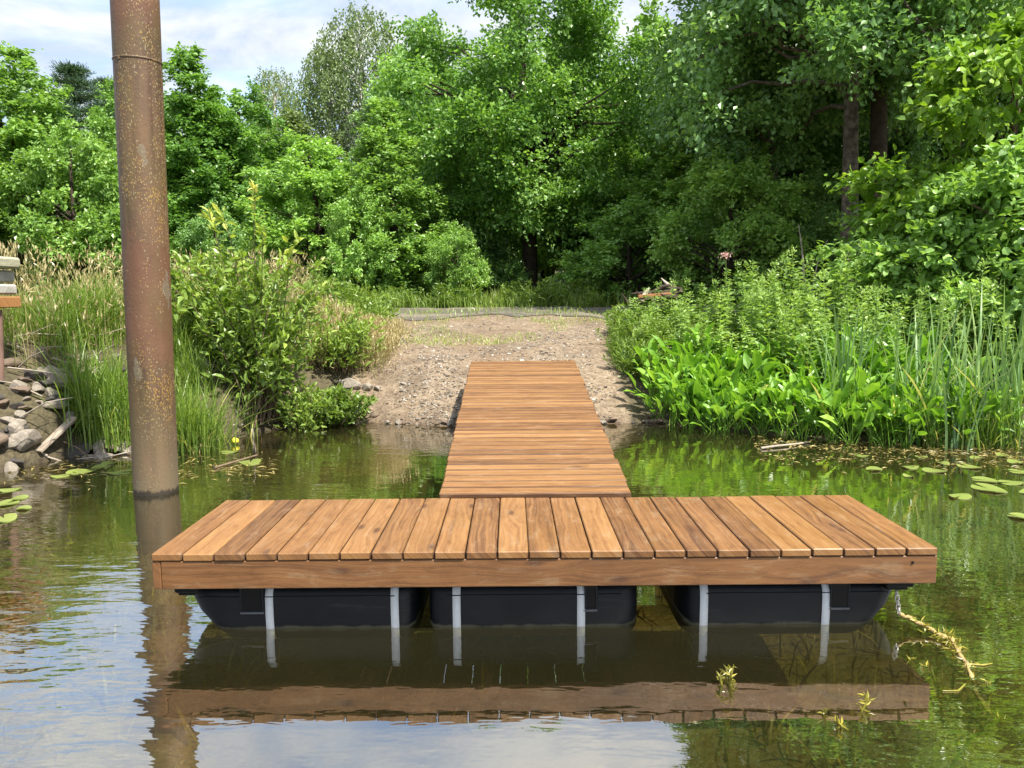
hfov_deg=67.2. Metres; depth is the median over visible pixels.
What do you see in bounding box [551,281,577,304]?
weed
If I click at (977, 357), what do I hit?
cattail
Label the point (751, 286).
nettle
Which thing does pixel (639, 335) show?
nettle
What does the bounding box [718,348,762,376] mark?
broadleaf plant
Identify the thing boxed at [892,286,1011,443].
cattail
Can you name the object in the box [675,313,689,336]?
nettle
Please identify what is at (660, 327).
weed
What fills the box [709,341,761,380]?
broadleaf plant
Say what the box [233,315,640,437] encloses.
gravel
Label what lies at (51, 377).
rock
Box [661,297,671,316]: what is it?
nettle
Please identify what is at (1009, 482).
lily pad
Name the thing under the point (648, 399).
broadleaf plant
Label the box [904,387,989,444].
broadleaf plant
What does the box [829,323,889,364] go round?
broadleaf plant
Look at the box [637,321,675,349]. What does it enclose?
weed
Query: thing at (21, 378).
rock
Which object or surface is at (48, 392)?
rock
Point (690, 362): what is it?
broadleaf plant
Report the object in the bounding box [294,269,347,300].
weed
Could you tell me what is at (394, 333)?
dry grass
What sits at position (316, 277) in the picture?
weed
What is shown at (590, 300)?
weed
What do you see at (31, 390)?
dead branch
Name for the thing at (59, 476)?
lily pad
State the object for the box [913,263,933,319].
nettle
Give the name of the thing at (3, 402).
rock
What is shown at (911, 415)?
broadleaf plant
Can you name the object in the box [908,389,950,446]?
iris
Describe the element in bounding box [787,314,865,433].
cattail
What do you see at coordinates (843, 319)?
nettle
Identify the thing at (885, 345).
broadleaf plant
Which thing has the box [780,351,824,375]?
broadleaf plant
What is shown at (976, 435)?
iris
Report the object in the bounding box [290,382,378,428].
weed clump
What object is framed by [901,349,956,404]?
broadleaf plant
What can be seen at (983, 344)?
nettle
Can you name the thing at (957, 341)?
nettle
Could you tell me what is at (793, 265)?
nettle
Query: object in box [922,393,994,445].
broadleaf plant
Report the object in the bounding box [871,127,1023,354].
young alder
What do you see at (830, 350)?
broadleaf plant
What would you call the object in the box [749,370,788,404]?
broadleaf plant
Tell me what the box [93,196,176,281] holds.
hazel bush
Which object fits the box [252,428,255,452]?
reed stalk
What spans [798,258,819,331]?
nettle
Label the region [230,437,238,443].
lily bud
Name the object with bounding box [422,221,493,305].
bush
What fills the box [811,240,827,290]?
dead shoot
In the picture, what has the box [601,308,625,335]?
weed
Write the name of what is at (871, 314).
nettle
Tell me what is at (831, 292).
nettle
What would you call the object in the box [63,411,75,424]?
rock
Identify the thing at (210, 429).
sedge
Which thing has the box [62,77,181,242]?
broadleaf tree
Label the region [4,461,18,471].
rock
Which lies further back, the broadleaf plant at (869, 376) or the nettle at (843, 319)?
the nettle at (843, 319)
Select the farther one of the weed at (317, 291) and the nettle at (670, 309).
the weed at (317, 291)
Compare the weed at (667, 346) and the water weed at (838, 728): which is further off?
the weed at (667, 346)
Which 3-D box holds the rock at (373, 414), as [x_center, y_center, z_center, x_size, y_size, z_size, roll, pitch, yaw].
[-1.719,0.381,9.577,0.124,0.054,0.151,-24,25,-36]
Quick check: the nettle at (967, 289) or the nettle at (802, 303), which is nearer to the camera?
the nettle at (967, 289)
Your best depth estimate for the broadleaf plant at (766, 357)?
9.13 m
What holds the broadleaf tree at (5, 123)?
on the ground at (626, 700)
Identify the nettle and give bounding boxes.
[623,309,633,325]
[629,297,645,322]
[629,299,638,313]
[634,328,650,358]
[638,324,657,357]
[640,287,651,312]
[644,316,663,339]
[646,296,661,321]
[652,281,664,315]
[659,334,680,355]
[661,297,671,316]
[663,279,677,316]
[664,323,690,357]
[666,300,682,322]
[668,298,680,327]
[669,306,682,333]
[674,295,691,328]
[675,278,690,312]
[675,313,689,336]
[678,314,693,336]
[680,301,700,340]
[682,291,698,328]
[692,289,706,324]
[692,314,712,354]
[694,297,711,329]
[696,311,714,336]
[698,283,711,317]
[702,292,719,327]
[703,277,722,331]
[708,336,717,361]
[710,291,730,351]
[711,301,719,327]
[712,268,733,329]
[712,328,727,356]
[715,288,733,333]
[715,306,732,346]
[717,278,734,342]
[722,300,739,341]
[723,297,740,346]
[725,332,740,370]
[730,259,741,324]
[731,290,754,340]
[733,293,752,348]
[733,308,760,371]
[734,271,752,333]
[735,282,753,326]
[737,266,758,325]
[738,259,759,339]
[738,316,756,374]
[741,259,756,309]
[741,280,766,354]
[748,273,763,315]
[748,293,762,345]
[749,292,763,348]
[754,278,766,329]
[756,269,778,345]
[756,272,769,312]
[757,289,780,356]
[758,258,780,338]
[759,275,776,336]
[763,310,792,379]
[766,269,787,348]
[770,310,789,376]
[771,289,790,333]
[774,283,790,326]
[774,299,787,346]
[775,253,793,327]
[778,297,799,379]
[779,290,801,351]
[783,257,798,310]
[784,245,804,328]
[787,290,803,355]
[792,267,810,328]
[792,274,808,346]
[793,322,812,374]
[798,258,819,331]
[800,293,822,378]
[800,294,819,365]
[801,283,815,331]
[802,292,833,377]
[803,255,818,319]
[806,270,828,349]
[813,267,839,346]
[814,247,832,321]
[814,324,833,383]
[817,276,841,329]
[817,312,828,344]
[821,307,833,346]
[823,249,849,337]
[825,275,836,321]
[831,268,844,316]
[831,290,843,339]
[833,308,848,365]
[834,262,858,335]
[835,308,848,340]
[839,282,856,334]
[840,260,863,326]
[840,295,857,363]
[845,255,866,324]
[847,321,871,366]
[851,287,868,347]
[852,285,873,341]
[856,307,870,343]
[858,305,887,360]
[859,239,883,320]
[861,288,874,331]
[865,286,886,370]
[866,280,881,315]
[866,289,881,329]
[868,266,886,333]
[868,285,889,340]
[877,265,902,337]
[877,284,903,369]
[879,275,893,329]
[881,301,899,338]
[883,311,910,350]
[886,268,911,337]
[886,300,914,354]
[887,314,907,370]
[892,293,907,338]
[897,294,911,339]
[898,247,918,324]
[902,294,917,340]
[907,285,930,351]
[907,300,929,351]
[909,256,927,323]
[912,285,928,345]
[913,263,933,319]
[916,312,937,371]
[926,306,939,348]
[929,271,953,342]
[929,295,950,363]
[935,294,952,359]
[937,291,968,343]
[940,254,963,303]
[941,294,970,369]
[942,323,969,374]
[944,299,964,354]
[957,309,977,363]
[960,281,987,367]
[965,256,993,374]
[967,311,994,381]
[977,277,1023,387]
[979,250,998,335]
[982,284,1001,368]
[984,279,1003,371]
[992,271,1023,367]
[992,320,1015,385]
[1009,336,1023,392]
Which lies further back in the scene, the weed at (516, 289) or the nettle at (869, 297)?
the weed at (516, 289)
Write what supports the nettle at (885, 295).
on the ground at (626, 700)
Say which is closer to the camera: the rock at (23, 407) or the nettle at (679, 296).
the rock at (23, 407)
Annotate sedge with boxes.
[4,337,128,426]
[15,346,176,451]
[20,283,120,348]
[22,272,123,345]
[35,269,121,301]
[41,271,124,339]
[55,370,198,452]
[56,345,206,435]
[101,369,244,453]
[109,380,250,455]
[118,298,211,366]
[174,299,225,359]
[176,377,315,454]
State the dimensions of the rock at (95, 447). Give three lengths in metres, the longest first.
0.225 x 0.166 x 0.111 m
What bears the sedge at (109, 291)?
on the ground at (626, 700)
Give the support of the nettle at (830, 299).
on the ground at (626, 700)
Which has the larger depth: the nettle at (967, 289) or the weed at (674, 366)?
the weed at (674, 366)
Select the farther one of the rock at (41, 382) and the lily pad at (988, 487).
the rock at (41, 382)
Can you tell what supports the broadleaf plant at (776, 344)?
on the ground at (626, 700)
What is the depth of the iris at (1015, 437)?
7.60 m
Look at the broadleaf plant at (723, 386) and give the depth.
8.88 m
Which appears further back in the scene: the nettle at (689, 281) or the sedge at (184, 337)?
the nettle at (689, 281)
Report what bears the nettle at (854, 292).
on the ground at (626, 700)
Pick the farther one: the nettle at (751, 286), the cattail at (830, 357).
the nettle at (751, 286)
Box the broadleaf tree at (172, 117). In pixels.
[110,99,249,176]
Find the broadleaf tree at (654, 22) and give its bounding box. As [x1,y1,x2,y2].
[573,0,728,171]
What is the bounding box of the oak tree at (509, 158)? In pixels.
[367,0,667,294]
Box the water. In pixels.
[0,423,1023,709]
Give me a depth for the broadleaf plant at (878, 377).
8.40 m
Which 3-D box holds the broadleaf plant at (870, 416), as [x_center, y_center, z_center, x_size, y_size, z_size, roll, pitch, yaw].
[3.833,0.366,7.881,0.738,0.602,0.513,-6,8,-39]
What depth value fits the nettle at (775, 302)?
9.95 m
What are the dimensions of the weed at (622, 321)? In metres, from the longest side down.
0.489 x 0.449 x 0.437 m
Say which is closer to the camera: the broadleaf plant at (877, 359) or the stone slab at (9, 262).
the stone slab at (9, 262)
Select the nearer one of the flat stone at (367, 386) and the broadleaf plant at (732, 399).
the broadleaf plant at (732, 399)
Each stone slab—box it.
[0,256,19,268]
[0,270,14,282]
[0,284,16,294]
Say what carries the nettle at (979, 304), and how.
on the ground at (626, 700)
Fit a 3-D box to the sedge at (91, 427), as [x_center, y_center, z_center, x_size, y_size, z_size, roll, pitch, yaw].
[-4.364,0.104,7.872,1.870,1.040,2.233,-7,7,-34]
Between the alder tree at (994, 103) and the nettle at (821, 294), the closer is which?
the nettle at (821, 294)
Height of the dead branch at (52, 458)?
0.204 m
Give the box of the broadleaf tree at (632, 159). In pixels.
[538,86,676,277]
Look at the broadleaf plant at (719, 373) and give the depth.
8.95 m
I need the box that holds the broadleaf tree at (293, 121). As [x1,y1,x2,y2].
[243,105,344,229]
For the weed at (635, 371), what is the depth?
10.19 m
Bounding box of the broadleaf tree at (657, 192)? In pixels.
[587,89,743,290]
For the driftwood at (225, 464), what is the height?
0.032 m
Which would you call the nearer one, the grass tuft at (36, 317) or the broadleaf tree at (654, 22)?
the grass tuft at (36, 317)
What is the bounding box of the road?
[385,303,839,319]
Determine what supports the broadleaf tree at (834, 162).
on the ground at (626, 700)
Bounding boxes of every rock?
[0,399,9,406]
[0,416,15,423]
[0,432,8,445]
[3,437,17,448]
[4,357,21,366]
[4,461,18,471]
[7,420,23,434]
[9,380,26,392]
[9,402,24,409]
[9,458,23,465]
[10,385,31,392]
[10,429,41,451]
[14,410,27,418]
[16,419,26,425]
[17,376,32,381]
[17,406,32,409]
[22,396,31,400]
[24,369,47,380]
[32,382,44,391]
[33,346,46,358]
[39,380,54,386]
[41,396,67,408]
[42,365,67,388]
[43,394,57,402]
[45,387,58,395]
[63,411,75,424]
[66,442,92,455]
[92,440,107,452]
[94,449,106,454]
[94,453,113,458]
[104,443,113,449]
[117,441,129,451]
[121,446,130,454]
[191,353,212,368]
[369,412,377,417]
[447,419,454,425]
[450,412,456,418]
[605,418,616,421]
[648,418,664,422]
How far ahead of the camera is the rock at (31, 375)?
7.67 m
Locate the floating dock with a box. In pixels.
[151,495,937,638]
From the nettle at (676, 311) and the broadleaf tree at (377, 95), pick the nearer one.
the nettle at (676, 311)
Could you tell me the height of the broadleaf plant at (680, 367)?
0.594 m
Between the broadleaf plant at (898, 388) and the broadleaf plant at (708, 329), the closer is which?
the broadleaf plant at (898, 388)
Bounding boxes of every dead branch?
[0,381,42,396]
[7,367,68,375]
[18,351,42,367]
[20,397,72,417]
[33,346,62,353]
[45,456,60,460]
[65,442,88,456]
[105,451,130,457]
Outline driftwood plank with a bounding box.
[36,416,77,452]
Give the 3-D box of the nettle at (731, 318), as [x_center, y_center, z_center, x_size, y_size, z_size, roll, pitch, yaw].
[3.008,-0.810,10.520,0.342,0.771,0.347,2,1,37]
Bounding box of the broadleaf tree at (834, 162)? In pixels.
[645,57,843,280]
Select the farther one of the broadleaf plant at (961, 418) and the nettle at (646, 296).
the nettle at (646, 296)
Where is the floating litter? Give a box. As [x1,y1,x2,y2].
[4,436,1023,492]
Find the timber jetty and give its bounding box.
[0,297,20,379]
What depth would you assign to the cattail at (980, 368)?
7.71 m
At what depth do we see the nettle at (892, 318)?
9.62 m
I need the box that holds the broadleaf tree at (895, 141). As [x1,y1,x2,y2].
[822,1,1019,198]
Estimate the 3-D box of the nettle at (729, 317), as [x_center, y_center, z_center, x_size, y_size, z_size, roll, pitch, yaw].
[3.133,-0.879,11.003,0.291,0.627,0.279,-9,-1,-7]
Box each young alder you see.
[805,162,1023,326]
[825,202,982,294]
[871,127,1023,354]
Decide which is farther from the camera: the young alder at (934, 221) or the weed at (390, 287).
the weed at (390, 287)
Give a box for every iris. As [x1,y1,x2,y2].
[232,387,259,436]
[847,388,883,439]
[850,382,930,441]
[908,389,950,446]
[942,402,991,448]
[948,386,993,450]
[957,384,1023,450]
[965,391,1013,448]
[992,394,1023,447]
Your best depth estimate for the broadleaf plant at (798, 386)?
8.47 m
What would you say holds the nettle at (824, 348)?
on the ground at (626, 700)
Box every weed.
[293,274,335,290]
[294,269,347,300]
[296,281,336,300]
[302,273,334,296]
[321,284,350,303]
[326,276,371,302]
[329,281,367,303]
[332,284,399,319]
[361,293,402,323]
[373,285,397,300]
[384,286,404,295]
[388,288,410,305]
[390,284,426,306]
[418,282,453,307]
[443,279,485,306]
[498,280,526,306]
[509,280,543,306]
[533,275,573,306]
[539,287,565,306]
[540,273,576,296]
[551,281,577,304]
[568,276,603,306]
[574,286,605,307]
[589,280,626,306]
[596,317,634,346]
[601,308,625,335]
[601,332,650,376]
[604,303,638,333]
[604,306,627,330]
[605,304,623,331]
[607,315,631,337]
[607,331,626,353]
[613,330,643,358]
[615,327,649,355]
[618,338,644,366]
[619,310,647,343]
[621,312,666,336]
[623,307,661,329]
[629,351,651,379]
[630,316,664,338]
[637,302,672,322]
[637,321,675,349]
[638,314,674,341]
[640,322,672,345]
[655,325,701,343]
[657,335,688,363]
[664,334,713,373]
[665,336,700,353]
[673,356,691,382]
[678,320,724,345]
[679,305,709,324]
[686,318,716,340]
[714,664,737,767]
[815,690,874,767]
[894,590,992,714]
[907,656,1005,767]
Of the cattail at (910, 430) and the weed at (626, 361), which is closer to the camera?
the cattail at (910, 430)
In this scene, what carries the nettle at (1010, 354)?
on the ground at (626, 700)
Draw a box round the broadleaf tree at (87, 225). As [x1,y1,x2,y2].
[0,115,122,296]
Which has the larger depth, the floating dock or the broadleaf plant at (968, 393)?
the broadleaf plant at (968, 393)
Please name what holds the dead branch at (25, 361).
on the ground at (626, 700)
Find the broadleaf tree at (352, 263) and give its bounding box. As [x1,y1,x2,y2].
[319,175,399,297]
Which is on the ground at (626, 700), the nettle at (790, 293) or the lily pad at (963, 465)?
the nettle at (790, 293)
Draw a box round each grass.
[0,236,333,370]
[0,285,835,309]
[0,298,626,367]
[275,292,418,379]
[373,315,613,345]
[608,306,1023,386]
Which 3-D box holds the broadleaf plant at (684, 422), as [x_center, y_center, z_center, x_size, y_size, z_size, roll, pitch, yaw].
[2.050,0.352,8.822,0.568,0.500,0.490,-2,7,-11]
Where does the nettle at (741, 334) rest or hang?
on the ground at (626, 700)
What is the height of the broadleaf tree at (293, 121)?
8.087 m
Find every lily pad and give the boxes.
[0,487,21,492]
[0,499,19,505]
[0,513,16,522]
[11,495,28,499]
[16,505,31,509]
[50,473,70,477]
[66,469,96,474]
[91,464,109,469]
[101,461,117,464]
[107,469,131,474]
[220,450,237,453]
[238,459,260,465]
[853,453,868,456]
[866,466,882,469]
[901,465,918,469]
[922,467,946,472]
[936,461,949,464]
[948,493,971,499]
[956,463,981,468]
[969,455,983,458]
[971,476,997,482]
[971,483,1007,492]
[996,452,1009,456]
[997,480,1023,485]
[1007,459,1022,463]
[1007,512,1023,518]
[1008,469,1023,473]
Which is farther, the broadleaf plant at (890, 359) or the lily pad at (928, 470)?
the broadleaf plant at (890, 359)
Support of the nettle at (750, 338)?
on the ground at (626, 700)
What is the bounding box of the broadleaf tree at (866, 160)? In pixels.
[742,92,910,279]
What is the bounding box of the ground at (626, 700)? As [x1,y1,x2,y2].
[0,270,1023,767]
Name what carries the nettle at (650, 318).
on the ground at (626, 700)
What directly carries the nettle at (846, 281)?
on the ground at (626, 700)
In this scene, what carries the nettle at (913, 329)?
on the ground at (626, 700)
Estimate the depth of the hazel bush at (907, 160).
18.69 m
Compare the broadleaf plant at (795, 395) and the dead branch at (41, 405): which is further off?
the broadleaf plant at (795, 395)
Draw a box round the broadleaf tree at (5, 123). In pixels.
[0,92,91,169]
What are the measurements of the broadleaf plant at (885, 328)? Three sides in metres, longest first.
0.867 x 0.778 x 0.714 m
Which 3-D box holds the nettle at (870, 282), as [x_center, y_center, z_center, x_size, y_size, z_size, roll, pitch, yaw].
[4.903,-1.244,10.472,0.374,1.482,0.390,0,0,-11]
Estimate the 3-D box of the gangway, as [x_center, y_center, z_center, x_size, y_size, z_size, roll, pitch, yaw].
[0.140,0.251,6.999,1.296,0.476,5.325,0,7,0]
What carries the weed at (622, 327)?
on the ground at (626, 700)
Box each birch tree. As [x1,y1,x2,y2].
[242,66,307,223]
[286,43,364,203]
[296,0,418,195]
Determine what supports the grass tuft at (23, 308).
on the ground at (626, 700)
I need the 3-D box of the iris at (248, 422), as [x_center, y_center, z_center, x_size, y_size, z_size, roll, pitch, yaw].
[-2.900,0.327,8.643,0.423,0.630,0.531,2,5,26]
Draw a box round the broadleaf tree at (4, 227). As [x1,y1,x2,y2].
[0,134,34,283]
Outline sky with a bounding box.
[0,0,707,173]
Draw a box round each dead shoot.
[798,225,805,288]
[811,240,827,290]
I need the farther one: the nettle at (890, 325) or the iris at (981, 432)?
the nettle at (890, 325)
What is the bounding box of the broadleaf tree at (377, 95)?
[346,41,461,242]
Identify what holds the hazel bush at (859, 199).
on the ground at (626, 700)
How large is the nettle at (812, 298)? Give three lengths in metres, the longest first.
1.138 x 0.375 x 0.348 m
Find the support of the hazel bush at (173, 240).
on the ground at (626, 700)
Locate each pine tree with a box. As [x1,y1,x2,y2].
[32,59,112,149]
[83,75,114,132]
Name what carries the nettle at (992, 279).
on the ground at (626, 700)
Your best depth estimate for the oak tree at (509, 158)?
21.31 m
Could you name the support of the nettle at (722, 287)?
on the ground at (626, 700)
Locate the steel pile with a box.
[110,0,178,495]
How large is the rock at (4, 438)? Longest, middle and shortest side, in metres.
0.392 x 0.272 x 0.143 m
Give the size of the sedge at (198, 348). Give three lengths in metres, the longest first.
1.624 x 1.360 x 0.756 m
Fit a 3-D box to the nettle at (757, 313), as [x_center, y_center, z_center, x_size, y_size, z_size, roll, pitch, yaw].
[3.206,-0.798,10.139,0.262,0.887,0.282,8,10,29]
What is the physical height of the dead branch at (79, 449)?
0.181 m
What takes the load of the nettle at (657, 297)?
on the ground at (626, 700)
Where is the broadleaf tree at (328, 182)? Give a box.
[232,128,390,291]
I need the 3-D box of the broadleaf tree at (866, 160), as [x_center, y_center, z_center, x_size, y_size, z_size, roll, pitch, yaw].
[9.606,-7.234,23.383,7.588,9.772,6.877,5,8,39]
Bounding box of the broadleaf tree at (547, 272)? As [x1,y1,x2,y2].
[511,36,618,286]
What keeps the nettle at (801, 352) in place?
on the ground at (626, 700)
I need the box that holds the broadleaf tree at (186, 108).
[117,41,253,276]
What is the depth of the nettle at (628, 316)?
11.53 m
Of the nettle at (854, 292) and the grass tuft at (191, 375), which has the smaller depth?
the grass tuft at (191, 375)
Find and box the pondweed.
[0,455,1023,767]
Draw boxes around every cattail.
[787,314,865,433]
[792,300,887,429]
[810,285,928,434]
[878,295,960,439]
[878,301,953,436]
[881,286,980,443]
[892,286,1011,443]
[916,317,981,436]
[926,296,1019,442]
[932,345,1018,450]
[938,279,1023,446]
[938,292,1023,444]
[944,306,1023,440]
[961,284,1023,443]
[986,328,1023,443]
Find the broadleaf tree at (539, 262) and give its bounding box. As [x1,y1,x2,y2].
[425,41,569,292]
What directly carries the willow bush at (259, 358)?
on the ground at (626, 700)
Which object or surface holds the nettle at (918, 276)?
on the ground at (626, 700)
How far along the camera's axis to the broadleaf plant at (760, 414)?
8.43 m
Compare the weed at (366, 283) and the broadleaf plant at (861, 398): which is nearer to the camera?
the broadleaf plant at (861, 398)
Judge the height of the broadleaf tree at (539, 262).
11.088 m
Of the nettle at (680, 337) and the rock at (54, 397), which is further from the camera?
the nettle at (680, 337)
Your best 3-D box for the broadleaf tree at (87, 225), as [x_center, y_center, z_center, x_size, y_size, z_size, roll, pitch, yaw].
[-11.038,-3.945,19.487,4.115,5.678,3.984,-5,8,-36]
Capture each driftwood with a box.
[213,454,257,468]
[760,441,809,448]
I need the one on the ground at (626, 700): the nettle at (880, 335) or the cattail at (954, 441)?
the nettle at (880, 335)
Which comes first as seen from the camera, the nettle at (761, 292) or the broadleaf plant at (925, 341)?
the broadleaf plant at (925, 341)
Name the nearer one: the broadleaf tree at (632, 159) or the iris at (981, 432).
the iris at (981, 432)
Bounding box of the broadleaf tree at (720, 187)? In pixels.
[644,132,819,304]
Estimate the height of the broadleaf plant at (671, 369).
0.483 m
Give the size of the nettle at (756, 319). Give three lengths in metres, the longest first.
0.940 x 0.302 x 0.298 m
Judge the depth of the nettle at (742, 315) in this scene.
10.65 m
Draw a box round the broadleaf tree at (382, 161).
[334,95,456,296]
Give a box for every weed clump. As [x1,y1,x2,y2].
[257,377,338,432]
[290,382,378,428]
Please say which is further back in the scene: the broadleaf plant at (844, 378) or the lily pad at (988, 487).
the broadleaf plant at (844, 378)
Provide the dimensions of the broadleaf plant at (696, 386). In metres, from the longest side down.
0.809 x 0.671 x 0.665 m
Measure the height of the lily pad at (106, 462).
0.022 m
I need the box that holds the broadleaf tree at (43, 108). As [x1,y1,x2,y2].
[0,40,117,292]
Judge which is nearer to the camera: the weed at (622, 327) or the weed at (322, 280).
the weed at (622, 327)
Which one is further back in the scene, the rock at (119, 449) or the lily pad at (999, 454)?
the rock at (119, 449)
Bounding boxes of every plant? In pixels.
[624,363,680,406]
[632,337,663,389]
[634,390,676,421]
[636,371,689,412]
[640,341,676,385]
[641,356,671,397]
[642,363,687,385]
[647,346,704,382]
[651,356,696,402]
[652,322,720,379]
[655,369,691,426]
[657,376,698,421]
[658,371,713,403]
[659,372,719,425]
[660,362,714,416]
[664,340,726,376]
[665,331,721,362]
[667,396,721,428]
[668,349,732,405]
[673,388,735,430]
[680,366,729,419]
[683,321,725,353]
[683,373,746,425]
[688,327,726,358]
[688,341,709,358]
[688,351,739,391]
[690,399,747,431]
[694,356,753,403]
[697,384,749,427]
[698,361,766,404]
[699,353,741,381]
[701,342,743,356]
[706,368,763,422]
[707,395,754,432]
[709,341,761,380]
[709,376,765,431]
[715,340,752,375]
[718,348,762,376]
[720,251,732,330]
[722,378,775,427]
[724,354,787,398]
[726,377,756,419]
[730,376,764,394]
[733,371,780,422]
[734,342,787,377]
[734,343,761,371]
[737,379,802,425]
[738,349,786,411]
[738,365,763,399]
[738,386,780,430]
[739,407,778,434]
[743,336,788,357]
[746,375,794,435]
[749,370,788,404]
[750,353,795,373]
[754,333,820,376]
[761,380,833,439]
[761,401,817,438]
[762,351,796,378]
[762,378,836,428]
[766,369,830,433]
[768,376,801,415]
[769,340,820,375]
[775,394,849,435]
[776,354,824,405]
[778,364,837,417]
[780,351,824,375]
[782,350,830,391]
[784,366,822,383]
[785,377,825,419]
[795,372,866,427]
[798,376,855,438]
[799,329,833,357]
[800,387,872,443]
[802,355,837,387]
[803,332,864,366]
[804,329,876,366]
[810,384,859,429]
[816,352,852,376]
[816,391,876,444]
[820,334,899,376]
[822,361,856,394]
[828,387,881,429]
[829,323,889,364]
[833,347,909,372]
[834,324,904,345]
[834,365,890,440]
[835,345,894,372]
[843,335,886,376]
[843,368,892,427]
[846,350,898,396]
[847,400,923,445]
[848,393,913,443]
[855,369,914,386]
[856,376,928,441]
[861,386,912,431]
[863,350,904,380]
[864,361,886,381]
[864,378,924,439]
[865,342,913,371]
[865,342,933,372]
[867,395,916,443]
[868,321,940,344]
[871,357,931,398]
[873,342,931,382]
[873,401,926,446]
[883,380,957,439]
[887,343,955,388]
[887,366,928,418]
[887,368,931,399]
[890,383,935,417]
[892,326,951,382]
[894,406,950,444]
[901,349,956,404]
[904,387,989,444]
[912,403,977,446]
[918,372,990,421]
[919,371,955,391]
[922,380,978,432]
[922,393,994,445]
[924,350,975,375]
[928,343,1000,379]
[930,364,1009,389]
[947,381,1014,444]
[948,371,991,411]
[949,383,1014,427]
[957,375,1022,443]
[978,387,1011,432]
[984,394,1023,447]
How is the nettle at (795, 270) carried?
on the ground at (626, 700)
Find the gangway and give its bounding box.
[439,361,630,504]
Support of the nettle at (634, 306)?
on the ground at (626, 700)
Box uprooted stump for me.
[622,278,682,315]
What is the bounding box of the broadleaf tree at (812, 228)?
[723,176,839,302]
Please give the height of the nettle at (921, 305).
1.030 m
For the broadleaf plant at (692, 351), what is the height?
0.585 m
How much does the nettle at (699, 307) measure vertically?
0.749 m
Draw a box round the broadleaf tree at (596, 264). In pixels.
[547,191,702,305]
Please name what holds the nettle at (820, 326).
on the ground at (626, 700)
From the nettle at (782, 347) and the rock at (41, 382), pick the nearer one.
the rock at (41, 382)
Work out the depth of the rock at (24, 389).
7.48 m
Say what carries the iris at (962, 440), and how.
in the water
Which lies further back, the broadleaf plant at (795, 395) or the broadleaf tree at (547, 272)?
the broadleaf tree at (547, 272)
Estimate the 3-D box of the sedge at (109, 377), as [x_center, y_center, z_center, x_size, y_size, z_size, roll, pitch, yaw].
[-3.998,0.011,8.051,1.929,0.898,1.615,-4,11,-4]
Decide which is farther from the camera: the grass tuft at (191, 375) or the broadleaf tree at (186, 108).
the broadleaf tree at (186, 108)
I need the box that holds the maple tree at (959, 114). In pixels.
[823,6,1023,293]
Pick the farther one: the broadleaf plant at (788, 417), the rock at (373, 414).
the rock at (373, 414)
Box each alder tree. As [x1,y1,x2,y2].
[625,0,1023,306]
[637,0,952,279]
[672,0,1023,293]
[816,2,1023,171]
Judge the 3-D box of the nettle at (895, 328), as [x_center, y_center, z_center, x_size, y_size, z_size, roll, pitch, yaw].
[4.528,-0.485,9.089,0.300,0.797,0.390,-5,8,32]
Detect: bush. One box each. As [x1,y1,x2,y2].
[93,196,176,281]
[116,236,195,291]
[170,246,288,356]
[171,178,327,427]
[174,199,250,285]
[228,212,300,282]
[283,200,307,247]
[291,193,348,289]
[297,297,385,372]
[402,173,472,296]
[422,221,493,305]
[453,223,533,296]
[558,236,633,286]
[640,205,734,295]
[749,155,863,301]
[765,164,797,181]
[824,194,864,286]
[858,140,939,221]
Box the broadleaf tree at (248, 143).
[165,75,301,286]
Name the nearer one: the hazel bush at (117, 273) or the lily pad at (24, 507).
the lily pad at (24, 507)
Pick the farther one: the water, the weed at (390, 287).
the weed at (390, 287)
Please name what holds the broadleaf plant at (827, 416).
on the ground at (626, 700)
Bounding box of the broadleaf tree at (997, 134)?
[963,87,1023,165]
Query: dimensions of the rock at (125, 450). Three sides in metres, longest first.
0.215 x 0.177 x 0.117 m
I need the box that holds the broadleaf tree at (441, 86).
[348,61,546,275]
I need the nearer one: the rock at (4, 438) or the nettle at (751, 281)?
the rock at (4, 438)
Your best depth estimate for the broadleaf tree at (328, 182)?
21.48 m
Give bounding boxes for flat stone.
[343,378,361,389]
[362,383,372,390]
[374,385,380,390]
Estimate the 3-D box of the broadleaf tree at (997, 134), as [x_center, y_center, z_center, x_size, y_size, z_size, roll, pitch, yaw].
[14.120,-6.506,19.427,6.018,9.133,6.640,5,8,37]
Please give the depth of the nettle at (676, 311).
11.50 m
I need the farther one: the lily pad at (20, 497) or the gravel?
the gravel
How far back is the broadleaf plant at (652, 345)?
9.89 m
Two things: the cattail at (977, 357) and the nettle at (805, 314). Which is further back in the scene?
the nettle at (805, 314)
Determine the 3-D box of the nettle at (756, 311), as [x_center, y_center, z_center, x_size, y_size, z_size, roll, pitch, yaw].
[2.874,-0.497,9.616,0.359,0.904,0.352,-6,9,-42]
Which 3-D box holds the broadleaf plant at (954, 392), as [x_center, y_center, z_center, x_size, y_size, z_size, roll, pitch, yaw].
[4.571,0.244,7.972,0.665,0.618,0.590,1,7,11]
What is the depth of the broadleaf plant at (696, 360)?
9.59 m
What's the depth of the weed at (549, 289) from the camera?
17.84 m
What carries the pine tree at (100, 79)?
on the ground at (626, 700)
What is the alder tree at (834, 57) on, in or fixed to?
on the ground at (626, 700)
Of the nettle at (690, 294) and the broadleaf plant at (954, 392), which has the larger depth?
the nettle at (690, 294)
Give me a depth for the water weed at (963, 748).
3.06 m
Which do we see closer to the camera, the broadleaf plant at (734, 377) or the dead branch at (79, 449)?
the dead branch at (79, 449)
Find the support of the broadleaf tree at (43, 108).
on the ground at (626, 700)
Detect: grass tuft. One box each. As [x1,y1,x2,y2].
[0,283,70,333]
[10,296,121,354]
[11,284,65,309]
[11,303,107,342]
[23,286,118,334]
[33,283,85,317]
[46,282,120,321]
[172,316,208,373]
[174,333,225,395]
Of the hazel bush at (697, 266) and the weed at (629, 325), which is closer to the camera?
the weed at (629, 325)

